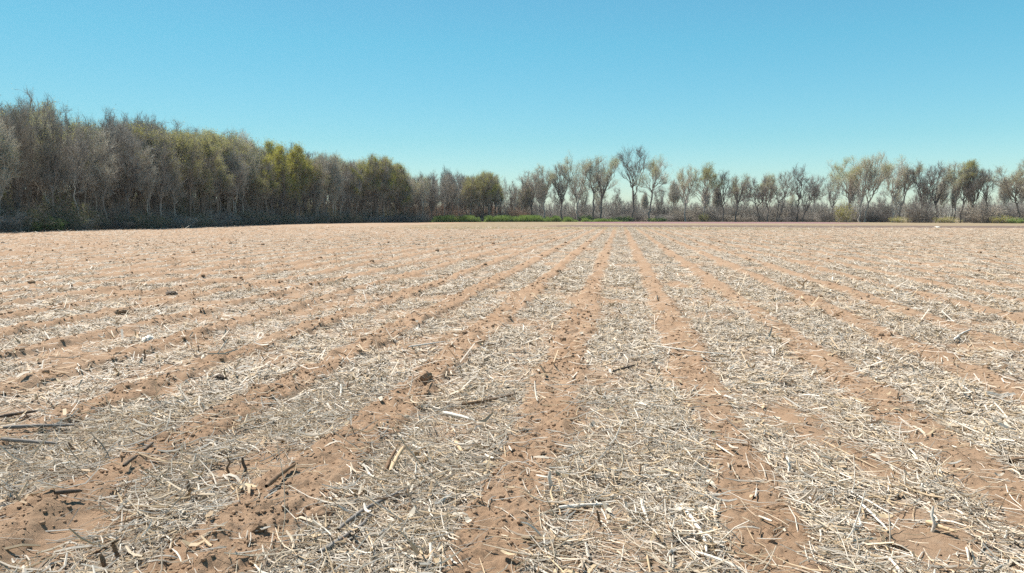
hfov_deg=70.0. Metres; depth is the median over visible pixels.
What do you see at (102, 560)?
stalk stub
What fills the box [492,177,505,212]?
tree
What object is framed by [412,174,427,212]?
tree
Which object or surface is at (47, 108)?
tree
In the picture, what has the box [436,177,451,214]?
tree
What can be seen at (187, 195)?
tree
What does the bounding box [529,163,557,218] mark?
tree
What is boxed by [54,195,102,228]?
shrub
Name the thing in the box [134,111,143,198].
tree
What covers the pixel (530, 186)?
tree
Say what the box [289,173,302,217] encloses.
tree
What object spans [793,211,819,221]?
shrub
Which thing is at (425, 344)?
stick
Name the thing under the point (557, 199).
tree
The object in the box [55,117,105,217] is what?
tree
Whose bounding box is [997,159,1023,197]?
tree
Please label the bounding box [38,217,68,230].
shrub
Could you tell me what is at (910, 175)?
tree
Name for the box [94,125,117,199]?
tree
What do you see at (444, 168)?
tree
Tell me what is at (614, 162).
tree
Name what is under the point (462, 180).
tree
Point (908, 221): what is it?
shrub
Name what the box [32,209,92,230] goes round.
shrub
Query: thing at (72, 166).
tree
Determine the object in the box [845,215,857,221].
shrub
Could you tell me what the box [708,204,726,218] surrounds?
shrub
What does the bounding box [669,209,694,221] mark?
shrub
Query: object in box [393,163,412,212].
tree
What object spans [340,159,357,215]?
tree
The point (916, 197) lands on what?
tree
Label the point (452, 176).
tree
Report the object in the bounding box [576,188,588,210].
tree
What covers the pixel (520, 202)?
tree
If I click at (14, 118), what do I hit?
tree
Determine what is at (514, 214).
shrub
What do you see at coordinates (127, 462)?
stick
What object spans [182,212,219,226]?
shrub
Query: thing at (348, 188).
tree
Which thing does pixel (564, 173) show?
tree
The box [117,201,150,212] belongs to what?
shrub
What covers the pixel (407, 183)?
tree
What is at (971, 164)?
tree
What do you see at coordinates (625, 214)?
shrub
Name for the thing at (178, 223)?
shrub
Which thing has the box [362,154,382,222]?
tree
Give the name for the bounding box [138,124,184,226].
tree
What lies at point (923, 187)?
tree
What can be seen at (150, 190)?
tree
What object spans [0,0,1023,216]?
sky
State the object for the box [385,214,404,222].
shrub
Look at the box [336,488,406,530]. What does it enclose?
stick
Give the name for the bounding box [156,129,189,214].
tree
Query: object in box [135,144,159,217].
tree
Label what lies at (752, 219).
shrub
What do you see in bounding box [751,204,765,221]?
shrub
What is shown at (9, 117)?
tree
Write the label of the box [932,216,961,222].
shrub
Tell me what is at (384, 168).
tree
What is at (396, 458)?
stick
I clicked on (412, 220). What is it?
shrub
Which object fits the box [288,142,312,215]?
tree
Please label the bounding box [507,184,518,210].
tree
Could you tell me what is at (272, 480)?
stick
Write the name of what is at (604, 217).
shrub
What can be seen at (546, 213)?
shrub
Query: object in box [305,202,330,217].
shrub
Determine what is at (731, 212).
shrub
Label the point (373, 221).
shrub
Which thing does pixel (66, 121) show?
tree
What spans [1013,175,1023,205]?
tree
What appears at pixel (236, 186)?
tree
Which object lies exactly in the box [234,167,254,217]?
tree
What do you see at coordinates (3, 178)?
tree
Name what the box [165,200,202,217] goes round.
shrub
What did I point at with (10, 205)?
shrub
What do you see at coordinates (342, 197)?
tree
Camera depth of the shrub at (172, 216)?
77.34 m
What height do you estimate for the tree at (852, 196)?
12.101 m
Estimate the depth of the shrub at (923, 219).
137.64 m
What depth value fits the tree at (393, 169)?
145.39 m
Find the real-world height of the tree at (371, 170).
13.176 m
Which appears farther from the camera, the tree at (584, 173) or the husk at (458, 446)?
the tree at (584, 173)
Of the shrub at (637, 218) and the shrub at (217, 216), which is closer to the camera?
the shrub at (217, 216)
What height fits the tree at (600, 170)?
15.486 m
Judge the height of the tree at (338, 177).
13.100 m
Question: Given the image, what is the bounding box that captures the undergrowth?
[429,215,628,221]
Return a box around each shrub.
[0,186,34,229]
[0,203,61,231]
[0,208,57,230]
[0,209,41,231]
[1,184,17,228]
[2,180,23,206]
[2,195,62,219]
[6,186,59,215]
[16,222,43,230]
[32,190,93,221]
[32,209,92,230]
[36,182,83,216]
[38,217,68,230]
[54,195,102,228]
[57,187,102,227]
[58,214,105,229]
[70,209,112,229]
[92,196,124,227]
[92,199,132,227]
[93,219,144,229]
[112,210,166,228]
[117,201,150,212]
[131,213,174,228]
[136,195,173,227]
[146,211,186,227]
[151,206,194,226]
[152,215,191,227]
[161,193,198,218]
[163,214,200,227]
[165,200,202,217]
[177,215,212,226]
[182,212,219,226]
[195,208,231,225]
[207,218,233,225]
[212,196,238,213]
[215,217,231,225]
[221,212,241,225]
[224,210,258,224]
[226,218,249,225]
[231,198,255,211]
[231,201,263,217]
[232,216,260,224]
[236,211,262,224]
[245,211,275,224]
[264,213,279,223]
[275,215,298,223]
[283,212,299,223]
[293,215,318,223]
[300,211,328,222]
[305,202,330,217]
[311,215,332,222]
[313,204,337,222]
[327,213,349,222]
[342,214,366,222]
[348,202,370,215]
[350,205,369,222]
[352,202,374,218]
[365,216,379,222]
[374,214,390,222]
[378,211,393,221]
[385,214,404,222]
[389,213,410,221]
[391,209,414,221]
[399,202,417,215]
[400,210,421,221]
[405,215,422,221]
[412,210,430,218]
[415,217,431,221]
[416,201,436,215]
[430,207,450,214]
[447,206,470,216]
[469,208,487,221]
[492,199,512,214]
[498,207,524,216]
[527,202,547,214]
[541,206,553,216]
[552,199,571,212]
[554,208,569,218]
[569,204,584,215]
[577,201,596,213]
[578,214,593,220]
[583,209,606,218]
[592,205,614,215]
[596,213,615,218]
[599,207,614,218]
[608,211,623,217]
[609,201,627,216]
[611,215,632,221]
[618,211,642,221]
[619,204,640,216]
[625,211,645,221]
[632,206,653,220]
[638,206,668,215]
[640,215,656,220]
[648,217,666,221]
[652,199,678,220]
[664,213,680,221]
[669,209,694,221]
[670,207,688,220]
[680,216,700,221]
[682,206,701,220]
[689,208,719,221]
[699,213,710,221]
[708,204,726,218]
[708,212,728,221]
[715,200,735,218]
[720,215,739,221]
[724,202,736,221]
[731,217,749,221]
[736,204,752,221]
[743,202,767,220]
[743,214,756,221]
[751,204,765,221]
[752,204,780,221]
[754,210,772,221]
[763,202,786,218]
[765,216,783,221]
[770,205,790,221]
[770,217,794,221]
[781,200,799,219]
[785,206,802,221]
[787,215,801,221]
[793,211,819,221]
[794,198,824,215]
[805,214,821,221]
[810,199,830,218]
[816,208,835,221]
[816,210,838,221]
[832,205,857,217]
[834,199,856,221]
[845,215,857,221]
[852,208,889,221]
[863,201,896,221]
[866,213,892,221]
[873,205,894,221]
[888,216,911,222]
[893,194,946,222]
[900,202,923,222]
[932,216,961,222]
[956,204,967,221]
[958,200,1005,222]
[958,214,979,222]
[961,204,980,220]
[974,195,999,209]
[974,202,1008,212]
[980,205,992,222]
[992,214,1018,222]
[996,211,1016,222]
[1001,201,1023,214]
[1001,204,1023,222]
[1008,218,1023,222]
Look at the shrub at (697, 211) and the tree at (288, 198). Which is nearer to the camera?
the tree at (288, 198)
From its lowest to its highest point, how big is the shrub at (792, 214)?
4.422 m
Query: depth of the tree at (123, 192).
71.23 m
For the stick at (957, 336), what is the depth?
7.20 m
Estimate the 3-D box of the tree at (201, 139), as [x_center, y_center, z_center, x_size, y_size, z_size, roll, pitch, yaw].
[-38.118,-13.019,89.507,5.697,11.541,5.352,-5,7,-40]
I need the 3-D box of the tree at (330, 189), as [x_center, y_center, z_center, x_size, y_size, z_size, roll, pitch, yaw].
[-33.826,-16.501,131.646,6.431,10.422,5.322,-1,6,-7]
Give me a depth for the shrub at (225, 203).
112.50 m
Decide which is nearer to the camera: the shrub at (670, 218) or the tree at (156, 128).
the tree at (156, 128)
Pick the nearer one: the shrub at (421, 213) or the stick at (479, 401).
the stick at (479, 401)
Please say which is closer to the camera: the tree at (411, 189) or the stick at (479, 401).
the stick at (479, 401)
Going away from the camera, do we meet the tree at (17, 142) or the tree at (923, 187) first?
the tree at (17, 142)
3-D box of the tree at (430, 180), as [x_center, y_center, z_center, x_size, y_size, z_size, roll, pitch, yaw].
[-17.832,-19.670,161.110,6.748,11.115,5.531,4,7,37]
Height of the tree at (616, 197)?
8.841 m
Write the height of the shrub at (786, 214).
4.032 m
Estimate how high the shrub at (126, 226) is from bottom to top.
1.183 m
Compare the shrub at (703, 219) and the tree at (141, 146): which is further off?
the shrub at (703, 219)
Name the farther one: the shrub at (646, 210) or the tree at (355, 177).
the shrub at (646, 210)
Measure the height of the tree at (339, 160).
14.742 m
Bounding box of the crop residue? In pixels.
[0,224,1023,572]
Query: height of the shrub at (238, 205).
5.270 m
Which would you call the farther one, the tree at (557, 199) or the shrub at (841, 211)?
the tree at (557, 199)
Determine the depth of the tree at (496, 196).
166.34 m
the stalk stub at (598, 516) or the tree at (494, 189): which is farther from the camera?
the tree at (494, 189)
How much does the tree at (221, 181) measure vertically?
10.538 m
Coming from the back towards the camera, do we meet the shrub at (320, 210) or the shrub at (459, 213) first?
the shrub at (459, 213)
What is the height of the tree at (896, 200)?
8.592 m
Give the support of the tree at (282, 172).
on the field
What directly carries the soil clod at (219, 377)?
on the field
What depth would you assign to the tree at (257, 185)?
109.76 m
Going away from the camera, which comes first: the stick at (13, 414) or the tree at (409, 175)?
the stick at (13, 414)
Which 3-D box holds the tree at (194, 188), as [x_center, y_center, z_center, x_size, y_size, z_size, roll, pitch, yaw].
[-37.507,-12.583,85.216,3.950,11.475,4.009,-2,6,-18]
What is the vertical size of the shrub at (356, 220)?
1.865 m
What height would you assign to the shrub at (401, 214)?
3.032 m
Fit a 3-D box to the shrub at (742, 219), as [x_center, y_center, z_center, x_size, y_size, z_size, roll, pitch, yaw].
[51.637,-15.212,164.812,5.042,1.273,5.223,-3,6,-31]
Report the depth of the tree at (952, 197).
147.69 m
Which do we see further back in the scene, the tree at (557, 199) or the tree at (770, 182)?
the tree at (557, 199)
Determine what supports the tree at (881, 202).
on the field
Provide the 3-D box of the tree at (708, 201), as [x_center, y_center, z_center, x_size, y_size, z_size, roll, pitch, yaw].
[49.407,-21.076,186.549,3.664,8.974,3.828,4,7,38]
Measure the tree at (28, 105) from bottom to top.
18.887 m
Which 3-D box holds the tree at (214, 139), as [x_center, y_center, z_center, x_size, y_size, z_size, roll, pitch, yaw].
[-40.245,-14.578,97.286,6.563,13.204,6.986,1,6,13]
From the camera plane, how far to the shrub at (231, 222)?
95.20 m
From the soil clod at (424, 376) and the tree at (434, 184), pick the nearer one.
the soil clod at (424, 376)
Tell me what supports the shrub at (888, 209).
on the field
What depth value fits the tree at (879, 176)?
148.16 m
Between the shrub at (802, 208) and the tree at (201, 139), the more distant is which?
the shrub at (802, 208)
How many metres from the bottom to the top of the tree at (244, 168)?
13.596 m
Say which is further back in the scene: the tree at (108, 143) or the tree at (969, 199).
the tree at (969, 199)
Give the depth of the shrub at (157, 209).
75.98 m
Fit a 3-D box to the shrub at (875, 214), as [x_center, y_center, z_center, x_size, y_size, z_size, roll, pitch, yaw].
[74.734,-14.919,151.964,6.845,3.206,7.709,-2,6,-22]
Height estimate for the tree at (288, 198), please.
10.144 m
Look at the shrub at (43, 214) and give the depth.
59.33 m
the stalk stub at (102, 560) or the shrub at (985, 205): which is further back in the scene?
the shrub at (985, 205)
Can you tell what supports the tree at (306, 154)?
on the field
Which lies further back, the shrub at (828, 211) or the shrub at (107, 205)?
the shrub at (828, 211)
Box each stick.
[0,410,37,417]
[0,437,58,443]
[3,424,74,428]
[54,489,81,494]
[122,455,137,466]
[143,442,153,450]
[265,462,297,487]
[317,514,371,553]
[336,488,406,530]
[384,448,396,470]
[389,446,403,472]
[408,341,445,347]
[442,411,474,419]
[462,393,517,404]
[558,503,608,508]
[612,363,635,371]
[656,345,729,354]
[683,507,724,551]
[847,490,891,513]
[860,503,888,531]
[953,328,971,340]
[1008,457,1023,462]
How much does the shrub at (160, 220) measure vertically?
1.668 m
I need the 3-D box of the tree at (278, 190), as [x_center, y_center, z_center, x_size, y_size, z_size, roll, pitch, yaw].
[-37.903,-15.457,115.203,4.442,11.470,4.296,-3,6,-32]
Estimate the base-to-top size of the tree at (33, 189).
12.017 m
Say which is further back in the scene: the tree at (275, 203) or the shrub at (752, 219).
the shrub at (752, 219)
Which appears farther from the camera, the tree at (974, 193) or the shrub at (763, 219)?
the shrub at (763, 219)
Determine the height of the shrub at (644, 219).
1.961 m
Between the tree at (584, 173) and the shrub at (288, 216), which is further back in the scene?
the tree at (584, 173)
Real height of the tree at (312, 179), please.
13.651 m
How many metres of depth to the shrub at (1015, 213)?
133.99 m
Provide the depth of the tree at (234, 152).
102.11 m
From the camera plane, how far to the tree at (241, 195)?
105.47 m
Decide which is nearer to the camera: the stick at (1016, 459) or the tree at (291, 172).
the stick at (1016, 459)
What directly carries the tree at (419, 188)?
on the field
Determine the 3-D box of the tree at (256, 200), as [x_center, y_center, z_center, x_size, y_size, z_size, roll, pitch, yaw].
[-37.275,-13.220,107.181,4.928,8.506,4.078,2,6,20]
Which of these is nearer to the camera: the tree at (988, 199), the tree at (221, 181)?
the tree at (221, 181)
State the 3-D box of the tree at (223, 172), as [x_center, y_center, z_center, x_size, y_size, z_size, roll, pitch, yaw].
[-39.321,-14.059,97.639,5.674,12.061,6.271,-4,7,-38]
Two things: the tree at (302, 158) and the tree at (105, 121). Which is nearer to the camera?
the tree at (105, 121)
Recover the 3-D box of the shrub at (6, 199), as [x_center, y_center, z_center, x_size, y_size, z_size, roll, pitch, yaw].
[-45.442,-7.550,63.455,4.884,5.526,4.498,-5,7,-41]
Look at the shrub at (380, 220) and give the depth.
141.81 m
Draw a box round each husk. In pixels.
[454,440,464,453]
[925,520,956,532]
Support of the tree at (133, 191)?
on the field
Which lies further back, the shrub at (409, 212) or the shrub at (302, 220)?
the shrub at (409, 212)
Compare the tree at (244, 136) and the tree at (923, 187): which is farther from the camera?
the tree at (923, 187)
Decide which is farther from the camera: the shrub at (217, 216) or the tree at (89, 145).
the shrub at (217, 216)
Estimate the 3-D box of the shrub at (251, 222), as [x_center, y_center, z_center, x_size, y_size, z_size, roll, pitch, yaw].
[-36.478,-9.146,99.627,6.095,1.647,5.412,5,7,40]
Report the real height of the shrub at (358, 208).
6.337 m
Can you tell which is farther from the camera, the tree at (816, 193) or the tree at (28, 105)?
the tree at (816, 193)
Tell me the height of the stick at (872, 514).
0.016 m
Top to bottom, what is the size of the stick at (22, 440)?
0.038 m
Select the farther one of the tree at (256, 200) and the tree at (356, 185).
the tree at (356, 185)
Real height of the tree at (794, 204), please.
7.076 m
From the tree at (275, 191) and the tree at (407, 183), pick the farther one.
the tree at (407, 183)
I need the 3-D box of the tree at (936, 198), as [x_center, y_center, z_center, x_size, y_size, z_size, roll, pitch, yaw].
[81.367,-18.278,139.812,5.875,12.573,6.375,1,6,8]
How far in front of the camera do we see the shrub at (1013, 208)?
140.71 m
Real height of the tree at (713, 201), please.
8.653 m
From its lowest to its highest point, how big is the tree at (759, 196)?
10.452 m
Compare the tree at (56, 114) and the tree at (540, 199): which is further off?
the tree at (540, 199)
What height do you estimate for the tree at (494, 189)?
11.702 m
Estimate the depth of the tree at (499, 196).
164.12 m
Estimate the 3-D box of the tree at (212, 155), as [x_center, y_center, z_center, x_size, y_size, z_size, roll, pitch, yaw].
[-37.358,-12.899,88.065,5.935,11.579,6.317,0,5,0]
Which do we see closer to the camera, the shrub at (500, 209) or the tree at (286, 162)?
the tree at (286, 162)
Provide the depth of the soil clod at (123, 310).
8.98 m
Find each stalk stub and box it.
[99,553,110,567]
[111,542,120,559]
[186,481,197,499]
[226,457,230,473]
[241,458,246,476]
[547,471,552,489]
[596,510,601,525]
[930,506,935,531]
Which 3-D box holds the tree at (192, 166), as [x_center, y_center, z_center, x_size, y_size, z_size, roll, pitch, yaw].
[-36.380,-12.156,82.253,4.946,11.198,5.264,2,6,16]
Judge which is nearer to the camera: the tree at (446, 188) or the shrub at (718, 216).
the tree at (446, 188)
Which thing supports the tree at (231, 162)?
on the field
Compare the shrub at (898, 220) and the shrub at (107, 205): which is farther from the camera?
the shrub at (898, 220)
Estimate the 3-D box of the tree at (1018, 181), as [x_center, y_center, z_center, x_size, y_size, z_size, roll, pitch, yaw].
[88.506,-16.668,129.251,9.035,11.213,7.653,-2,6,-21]
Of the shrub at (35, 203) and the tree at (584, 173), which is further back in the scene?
the tree at (584, 173)
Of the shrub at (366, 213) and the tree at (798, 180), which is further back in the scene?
the tree at (798, 180)
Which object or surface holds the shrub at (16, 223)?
on the field
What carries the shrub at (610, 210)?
on the field
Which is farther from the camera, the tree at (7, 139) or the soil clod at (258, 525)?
the tree at (7, 139)
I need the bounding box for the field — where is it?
[0,217,1023,572]
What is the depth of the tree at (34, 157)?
62.97 m
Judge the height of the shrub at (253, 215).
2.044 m
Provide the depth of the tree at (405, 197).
146.43 m
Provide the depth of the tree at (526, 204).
167.62 m
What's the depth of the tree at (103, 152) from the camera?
66.72 m
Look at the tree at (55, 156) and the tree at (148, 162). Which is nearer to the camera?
the tree at (55, 156)
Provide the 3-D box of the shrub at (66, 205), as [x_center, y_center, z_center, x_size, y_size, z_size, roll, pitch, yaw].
[-39.621,-6.789,64.434,4.968,3.757,5.394,-3,6,-26]
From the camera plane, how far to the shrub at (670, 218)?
169.06 m
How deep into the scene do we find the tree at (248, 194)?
110.25 m
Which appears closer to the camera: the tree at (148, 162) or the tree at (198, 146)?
the tree at (148, 162)
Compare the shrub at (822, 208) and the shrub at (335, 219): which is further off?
the shrub at (822, 208)
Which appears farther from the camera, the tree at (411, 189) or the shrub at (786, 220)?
the shrub at (786, 220)
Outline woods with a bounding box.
[456,198,1022,218]
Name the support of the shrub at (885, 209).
on the field
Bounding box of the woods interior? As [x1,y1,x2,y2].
[6,184,459,213]
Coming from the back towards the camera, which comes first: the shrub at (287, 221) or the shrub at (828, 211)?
the shrub at (828, 211)
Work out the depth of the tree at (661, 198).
182.37 m
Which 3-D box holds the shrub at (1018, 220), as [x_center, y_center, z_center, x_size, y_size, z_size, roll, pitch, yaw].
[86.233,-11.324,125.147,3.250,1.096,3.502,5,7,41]
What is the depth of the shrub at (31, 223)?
57.13 m
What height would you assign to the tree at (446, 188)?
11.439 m
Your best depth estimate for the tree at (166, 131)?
104.98 m
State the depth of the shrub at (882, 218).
150.14 m
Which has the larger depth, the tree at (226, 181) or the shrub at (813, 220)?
the shrub at (813, 220)
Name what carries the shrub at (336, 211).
on the field
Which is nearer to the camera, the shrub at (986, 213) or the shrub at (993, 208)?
the shrub at (986, 213)
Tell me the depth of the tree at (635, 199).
191.80 m
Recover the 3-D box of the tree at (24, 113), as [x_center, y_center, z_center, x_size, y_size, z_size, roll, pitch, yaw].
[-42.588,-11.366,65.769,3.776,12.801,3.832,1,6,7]
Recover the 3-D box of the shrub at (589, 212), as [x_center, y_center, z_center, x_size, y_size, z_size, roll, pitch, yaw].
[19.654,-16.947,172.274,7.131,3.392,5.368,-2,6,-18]
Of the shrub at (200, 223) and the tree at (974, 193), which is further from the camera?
the tree at (974, 193)
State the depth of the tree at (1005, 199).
159.88 m
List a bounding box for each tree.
[0,95,42,204]
[0,102,29,206]
[0,108,21,193]
[0,109,47,215]
[0,117,25,230]
[0,130,22,198]
[6,101,46,214]
[8,119,59,215]
[11,83,47,191]
[12,90,63,211]
[17,97,64,195]
[22,109,72,210]
[24,96,78,220]
[30,106,71,211]
[38,92,65,187]
[54,123,85,208]
[55,102,73,191]
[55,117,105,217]
[55,121,101,209]
[57,100,81,196]
[60,136,90,224]
[70,114,98,210]
[79,114,98,227]
[79,160,116,218]
[80,116,105,227]
[88,124,120,228]
[93,112,158,219]
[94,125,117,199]
[97,108,121,139]
[97,109,125,209]
[104,121,124,214]
[109,114,150,228]
[113,145,142,217]
[117,109,150,207]
[127,123,153,214]
[132,112,178,205]
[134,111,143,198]
[134,116,161,217]
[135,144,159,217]
[137,126,186,214]
[137,156,157,219]
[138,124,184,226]
[143,117,163,203]
[145,135,173,227]
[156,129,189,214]
[158,118,169,198]
[159,161,186,218]
[163,170,185,213]
[164,127,187,195]
[169,129,205,215]
[170,117,186,203]
[170,145,183,217]
[173,119,200,201]
[179,167,197,215]
[181,127,213,138]
[182,135,205,213]
[188,126,209,209]
[188,132,223,214]
[189,134,218,206]
[190,130,217,196]
[191,168,219,218]
[197,127,234,212]
[198,127,214,201]
[202,131,230,211]
[208,138,235,215]
[208,153,234,225]
[215,153,233,213]
[217,135,251,212]
[218,130,251,211]
[221,126,244,211]
[221,148,250,218]
[227,128,245,213]
[229,145,259,203]
[230,134,251,208]
[232,130,254,210]
[232,133,263,211]
[233,143,246,209]
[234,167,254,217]
[236,128,259,208]
[244,169,272,215]
[246,136,263,206]
[249,153,279,217]
[249,159,270,215]
[253,153,279,216]
[255,145,269,211]
[260,138,279,214]
[260,153,283,215]
[270,141,295,212]
[271,143,292,223]
[272,151,289,214]
[281,147,309,213]
[282,143,293,212]
[283,167,296,214]
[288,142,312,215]
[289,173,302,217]
[290,145,317,213]
[299,157,332,222]
[302,150,314,212]
[303,156,315,208]
[303,177,310,212]
[308,150,320,212]
[309,171,338,214]
[311,177,323,214]
[313,151,333,207]
[313,153,331,213]
[325,154,345,217]
[331,153,348,168]
[334,180,347,212]
[337,157,346,208]
[338,171,361,222]
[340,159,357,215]
[343,159,363,216]
[347,165,366,219]
[350,161,365,215]
[352,168,376,217]
[354,157,367,202]
[358,164,370,209]
[361,156,383,222]
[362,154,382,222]
[363,163,391,222]
[375,154,398,222]
[383,155,403,215]
[387,162,405,221]
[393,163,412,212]
[395,178,408,213]
[398,185,411,213]
[398,187,414,212]
[405,172,416,213]
[406,179,416,215]
[409,176,421,210]
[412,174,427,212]
[413,175,431,215]
[417,169,426,206]
[422,180,440,215]
[424,173,437,203]
[426,171,440,212]
[427,174,436,215]
[432,180,440,215]
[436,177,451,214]
[437,173,456,212]
[438,165,451,205]
[440,169,455,214]
[444,182,460,211]
[452,173,464,209]
[453,171,461,208]
[455,172,465,207]
[455,177,475,214]
[458,174,468,209]
[459,175,481,214]
[462,175,477,213]
[465,195,476,210]
[472,175,487,217]
[472,176,487,214]
[473,172,497,218]
[481,171,502,214]
[483,172,499,215]
[483,181,496,213]
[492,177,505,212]
[496,193,502,214]
[501,179,510,201]
[504,191,509,210]
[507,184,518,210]
[510,179,517,206]
[516,171,544,214]
[516,186,529,213]
[517,190,529,210]
[521,190,533,213]
[523,176,536,205]
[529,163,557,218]
[534,177,550,207]
[547,161,573,219]
[548,181,564,208]
[559,151,594,221]
[567,180,577,204]
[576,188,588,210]
[581,159,608,219]
[587,152,620,218]
[592,185,607,214]
[610,188,622,215]
[614,145,649,221]
[629,154,671,221]
[630,190,640,207]
[640,190,649,209]
[650,184,666,215]
[667,179,681,210]
[672,166,700,221]
[680,190,689,206]
[681,161,729,214]
[700,192,711,208]
[710,189,722,214]
[711,169,734,221]
[721,174,754,221]
[730,184,742,212]
[739,175,767,221]
[740,177,754,207]
[752,172,785,221]
[756,174,773,207]
[768,171,798,221]
[777,192,783,210]
[786,196,797,211]
[787,163,810,221]
[793,172,829,221]
[806,175,821,204]
[822,155,868,221]
[825,175,845,207]
[844,156,883,221]
[845,175,861,208]
[854,183,866,205]
[863,151,894,221]
[876,191,887,207]
[880,154,915,221]
[890,189,902,217]
[896,159,926,217]
[906,161,943,221]
[912,189,920,205]
[919,186,935,206]
[922,161,952,222]
[935,176,951,217]
[941,161,974,222]
[949,190,960,219]
[950,158,990,222]
[960,182,977,212]
[963,167,987,222]
[964,168,998,222]
[980,188,993,204]
[985,162,1023,218]
[995,175,1013,209]
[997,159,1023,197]
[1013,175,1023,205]
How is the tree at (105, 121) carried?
on the field
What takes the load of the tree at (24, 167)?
on the field
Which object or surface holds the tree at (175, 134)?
on the field
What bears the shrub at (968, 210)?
on the field
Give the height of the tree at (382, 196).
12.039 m
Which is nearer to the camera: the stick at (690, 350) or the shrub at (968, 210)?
the stick at (690, 350)
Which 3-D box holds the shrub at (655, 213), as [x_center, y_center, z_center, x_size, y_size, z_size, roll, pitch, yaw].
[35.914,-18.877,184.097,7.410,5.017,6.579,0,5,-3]
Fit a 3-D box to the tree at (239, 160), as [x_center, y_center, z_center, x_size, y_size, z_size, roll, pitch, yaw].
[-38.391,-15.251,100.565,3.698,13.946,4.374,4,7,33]
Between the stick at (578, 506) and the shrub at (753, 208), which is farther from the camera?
the shrub at (753, 208)
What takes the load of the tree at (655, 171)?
on the field
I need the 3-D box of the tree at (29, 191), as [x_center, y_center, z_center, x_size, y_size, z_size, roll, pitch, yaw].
[-40.554,-9.365,61.343,4.588,9.615,3.718,-5,7,-40]
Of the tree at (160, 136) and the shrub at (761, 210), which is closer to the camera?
the tree at (160, 136)
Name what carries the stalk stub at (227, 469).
on the field
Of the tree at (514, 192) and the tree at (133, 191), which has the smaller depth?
the tree at (133, 191)
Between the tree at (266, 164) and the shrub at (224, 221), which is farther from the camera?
the tree at (266, 164)
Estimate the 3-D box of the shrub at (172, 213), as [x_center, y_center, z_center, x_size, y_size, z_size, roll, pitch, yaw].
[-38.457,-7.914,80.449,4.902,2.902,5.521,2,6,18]
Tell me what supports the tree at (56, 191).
on the field
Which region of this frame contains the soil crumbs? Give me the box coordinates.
[0,236,1023,572]
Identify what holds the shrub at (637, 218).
on the field
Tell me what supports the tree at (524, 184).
on the field
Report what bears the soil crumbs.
on the field
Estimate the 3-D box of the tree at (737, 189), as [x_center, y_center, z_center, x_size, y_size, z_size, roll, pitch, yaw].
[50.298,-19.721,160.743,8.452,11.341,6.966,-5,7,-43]
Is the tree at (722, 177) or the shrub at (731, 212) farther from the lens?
the shrub at (731, 212)
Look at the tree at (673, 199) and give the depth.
189.75 m
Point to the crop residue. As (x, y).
(44, 458)
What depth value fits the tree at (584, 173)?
167.89 m
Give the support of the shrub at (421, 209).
on the field
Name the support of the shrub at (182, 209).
on the field
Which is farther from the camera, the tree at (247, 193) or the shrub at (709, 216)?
the shrub at (709, 216)
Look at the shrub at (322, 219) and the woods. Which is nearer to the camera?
the shrub at (322, 219)
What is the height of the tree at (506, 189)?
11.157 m
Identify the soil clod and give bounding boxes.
[113,307,129,313]
[165,291,177,295]
[214,374,225,379]
[250,520,267,532]
[305,506,331,521]
[419,371,431,382]
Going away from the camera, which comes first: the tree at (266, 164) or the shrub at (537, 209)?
the tree at (266, 164)
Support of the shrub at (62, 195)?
on the field
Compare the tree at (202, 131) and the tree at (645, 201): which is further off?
the tree at (645, 201)
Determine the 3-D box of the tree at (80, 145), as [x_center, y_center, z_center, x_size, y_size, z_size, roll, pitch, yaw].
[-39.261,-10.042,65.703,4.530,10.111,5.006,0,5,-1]
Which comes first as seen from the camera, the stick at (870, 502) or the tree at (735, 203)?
the stick at (870, 502)
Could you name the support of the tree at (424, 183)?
on the field
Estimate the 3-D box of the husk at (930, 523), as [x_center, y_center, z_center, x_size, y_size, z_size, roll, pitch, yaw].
[1.618,0.907,2.758,0.020,0.020,0.116,-3,6,-27]
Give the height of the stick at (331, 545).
0.018 m
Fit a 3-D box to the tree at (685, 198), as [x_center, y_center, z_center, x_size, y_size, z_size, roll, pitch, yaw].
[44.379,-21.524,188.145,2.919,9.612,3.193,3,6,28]
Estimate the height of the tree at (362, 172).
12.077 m
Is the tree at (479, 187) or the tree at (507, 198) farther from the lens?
the tree at (507, 198)
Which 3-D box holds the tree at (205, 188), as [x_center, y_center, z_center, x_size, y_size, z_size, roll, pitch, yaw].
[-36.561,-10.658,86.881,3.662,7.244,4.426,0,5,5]
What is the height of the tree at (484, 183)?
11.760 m
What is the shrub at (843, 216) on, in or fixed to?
on the field
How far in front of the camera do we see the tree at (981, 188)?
132.81 m
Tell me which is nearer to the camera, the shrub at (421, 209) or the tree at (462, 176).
the shrub at (421, 209)
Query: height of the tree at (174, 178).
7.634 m
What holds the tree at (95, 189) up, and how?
on the field
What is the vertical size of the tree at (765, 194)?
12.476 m
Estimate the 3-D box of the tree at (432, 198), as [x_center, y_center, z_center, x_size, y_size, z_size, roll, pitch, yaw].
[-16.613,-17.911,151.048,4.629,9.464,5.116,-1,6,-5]
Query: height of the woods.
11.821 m
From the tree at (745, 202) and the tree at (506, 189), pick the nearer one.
the tree at (506, 189)
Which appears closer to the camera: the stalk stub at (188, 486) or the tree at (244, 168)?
the stalk stub at (188, 486)
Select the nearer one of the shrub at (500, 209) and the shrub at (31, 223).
the shrub at (31, 223)
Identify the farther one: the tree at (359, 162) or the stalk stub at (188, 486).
the tree at (359, 162)
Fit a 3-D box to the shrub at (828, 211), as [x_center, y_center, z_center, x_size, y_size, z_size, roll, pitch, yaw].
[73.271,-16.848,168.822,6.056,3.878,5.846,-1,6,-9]
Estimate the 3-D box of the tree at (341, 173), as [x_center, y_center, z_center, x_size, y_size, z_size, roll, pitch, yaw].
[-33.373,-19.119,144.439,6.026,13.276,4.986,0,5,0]
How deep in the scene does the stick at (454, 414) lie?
4.32 m

